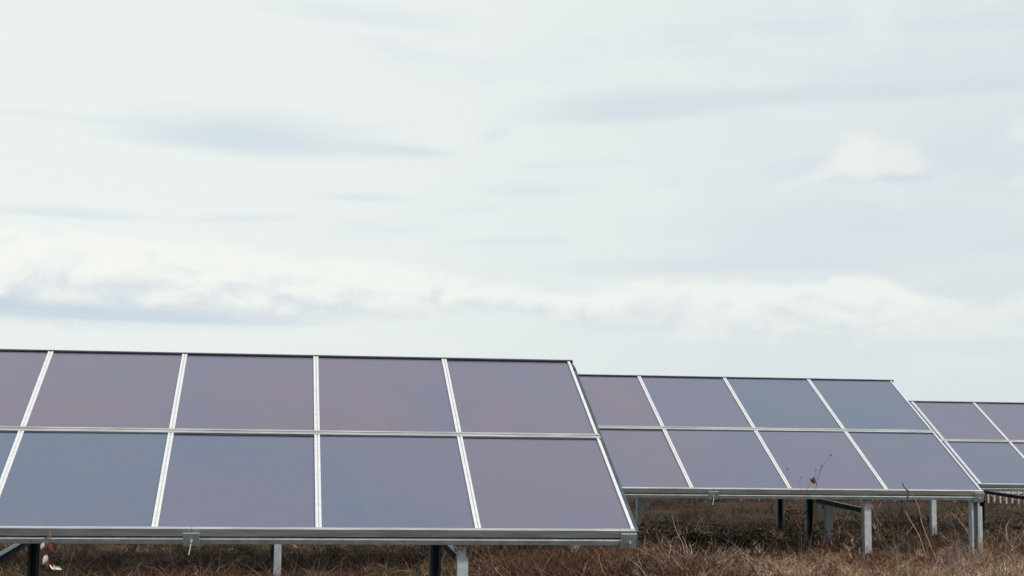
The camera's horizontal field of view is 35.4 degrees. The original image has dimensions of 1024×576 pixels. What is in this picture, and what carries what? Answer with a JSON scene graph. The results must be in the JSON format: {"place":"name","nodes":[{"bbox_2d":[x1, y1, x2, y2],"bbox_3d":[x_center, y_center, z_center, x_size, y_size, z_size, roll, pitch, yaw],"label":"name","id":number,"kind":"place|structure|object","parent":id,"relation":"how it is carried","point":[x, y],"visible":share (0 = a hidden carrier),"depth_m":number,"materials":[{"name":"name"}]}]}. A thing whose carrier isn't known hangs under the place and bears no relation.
{"place":"outdoors","nodes":[
{"label":"outdoors","id":0,"kind":"place"},
{"bbox_2d":[0,498,1023,575],"bbox_3d":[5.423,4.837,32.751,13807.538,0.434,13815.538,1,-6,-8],"label":"ground","id":1,"kind":"structure","parent":0,"point":[761,505],"depth_m":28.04,"materials":[{"name":"brown plant"}]},
{"bbox_2d":[0,349,638,575],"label":"solar array","id":2,"kind":"object","parent":1,"relation":"on","point":[446,454],"visible":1,"depth_m":13.14,"materials":[{"name":"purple glass"}]},
{"bbox_2d":[40,530,61,570],"bbox_3d":[-3.324,1.897,11.583,0.159,0.296,0.049,1,-6,-8],"label":"dry vine","id":3,"kind":"object","parent":2,"relation":"hanging from","point":[49,565],"visible":1,"depth_m":11.57,"materials":[{"name":"brown plant"}]},
{"bbox_2d":[0,499,1023,575],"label":"grass stalks","id":4,"kind":"object","parent":1,"relation":"on","point":[843,549],"depth_m":18.13,"materials":[{"name":"brown plant"}]},
{"bbox_2d":[488,556,545,575],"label":"dry shrub","id":5,"kind":"object","parent":1,"relation":"on","point":[514,574],"visible":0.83,"depth_m":15.66,"materials":[{"name":"brown plant"}]},
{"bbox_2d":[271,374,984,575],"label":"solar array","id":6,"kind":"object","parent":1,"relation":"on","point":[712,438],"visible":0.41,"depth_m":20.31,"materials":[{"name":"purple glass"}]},
{"bbox_2d":[628,517,747,574],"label":"dead weed","id":7,"kind":"object","parent":1,"relation":"on","point":[669,543],"visible":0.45,"depth_m":16.01,"materials":[{"name":"brown plant"}]},
{"bbox_2d":[737,546,832,575],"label":"grass tuft","id":8,"kind":"object","parent":1,"relation":"on","point":[794,572],"visible":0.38,"depth_m":16.03,"materials":[{"name":"brown plant"}]},
{"bbox_2d":[766,506,816,552],"bbox_3d":[3.397,2.974,19.611,0.619,0.626,0.590,1,-6,-8],"label":"bush","id":9,"kind":"object","parent":1,"relation":"on","point":[794,541],"visible":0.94,"depth_m":19.62,"materials":[{"name":"brown plant"}]},
{"bbox_2d":[787,455,830,557],"bbox_3d":[3.335,2.457,17.983,0.523,1.178,0.064,1,-6,-8],"label":"seed stalk","id":10,"kind":"object","parent":1,"relation":"on","point":[813,479],"visible":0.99,"depth_m":17.96,"materials":[{"name":"brown plant"}]},
{"bbox_2d":[636,401,1023,533],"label":"solar array","id":11,"kind":"object","parent":1,"relation":"on","point":[983,442],"visible":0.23,"depth_m":28.46,"materials":[{"name":"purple glass"}]},
{"bbox_2d":[681,491,1023,501],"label":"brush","id":12,"kind":"object","parent":1,"relation":"on","point":[996,497],"visible":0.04,"depth_m":52.18,"materials":[{"name":"brown plant"}]},
{"bbox_2d":[812,549,903,575],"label":"grass tuft","id":13,"kind":"object","parent":1,"relation":"on","point":[853,569],"visible":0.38,"depth_m":16.32,"materials":[{"name":"brown plant"}]},
{"bbox_2d":[839,556,959,575],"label":"grass tuft","id":14,"kind":"object","parent":1,"relation":"on","point":[907,570],"visible":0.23,"depth_m":16.16,"materials":[{"name":"brown plant"}]},
{"bbox_2d":[902,482,934,554],"bbox_3d":[4.705,2.700,18.583,0.406,0.896,0.092,2,-6,-13],"label":"withered stalk","id":15,"kind":"object","parent":1,"relation":"on","point":[908,491],"visible":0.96,"depth_m":18.58,"materials":[{"name":"plant"}]},
{"bbox_2d":[925,535,994,572],"bbox_3d":[4.774,2.956,17.118,0.994,0.639,0.833,1,-6,-8],"label":"dry shrub","id":16,"kind":"object","parent":1,"relation":"on","point":[982,555],"visible":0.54,"depth_m":17.19,"materials":[{"name":"brown plant"}]},
{"bbox_2d":[928,535,1010,564],"bbox_3d":[5.219,2.950,18.121,1.213,0.389,1.262,1,-6,-8],"label":"grass tuft","id":17,"kind":"object","parent":1,"relation":"on","point":[977,554],"visible":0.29,"depth_m":18.06,"materials":[{"name":"brown plant"}]},
{"bbox_2d":[970,535,1022,564],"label":"dry shrub","id":18,"kind":"object","parent":1,"relation":"on","point":[1010,550],"visible":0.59,"depth_m":17.67,"materials":[{"name":"brown plant"}]},
{"bbox_2d":[988,491,1023,503],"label":"picket fence","id":19,"kind":"object","parent":1,"relation":"on","point":[1017,492],"visible":0.02,"depth_m":48.17,"materials":[{"name":"white paint"}]},
{"bbox_2d":[0,0,1023,402],"label":"sky","id":20,"kind":"structure","parent":0,"point":[826,189],"materials":[{"name":"white"}]},
{"bbox_2d":[466,525,759,575],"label":"tall grass","id":21,"kind":"structure","parent":0,"point":[574,554],"depth_m":16.27,"materials":[{"name":"brown plant"}]},
{"bbox_2d":[636,518,903,548],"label":"dry grass","id":22,"kind":"structure","parent":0,"point":[722,538],"depth_m":21.50,"materials":[{"name":"brown plant"}]},
{"bbox_2d":[629,497,1023,526],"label":"grass","id":23,"kind":"structure","parent":0,"point":[960,512],"depth_m":35.65,"materials":[{"name":"brown plant"}]},
{"bbox_2d":[762,554,1023,575],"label":"straw grass","id":24,"kind":"structure","parent":0,"point":[910,570],"depth_m":16.85,"materials":[{"name":"brown plant"}]}
]}

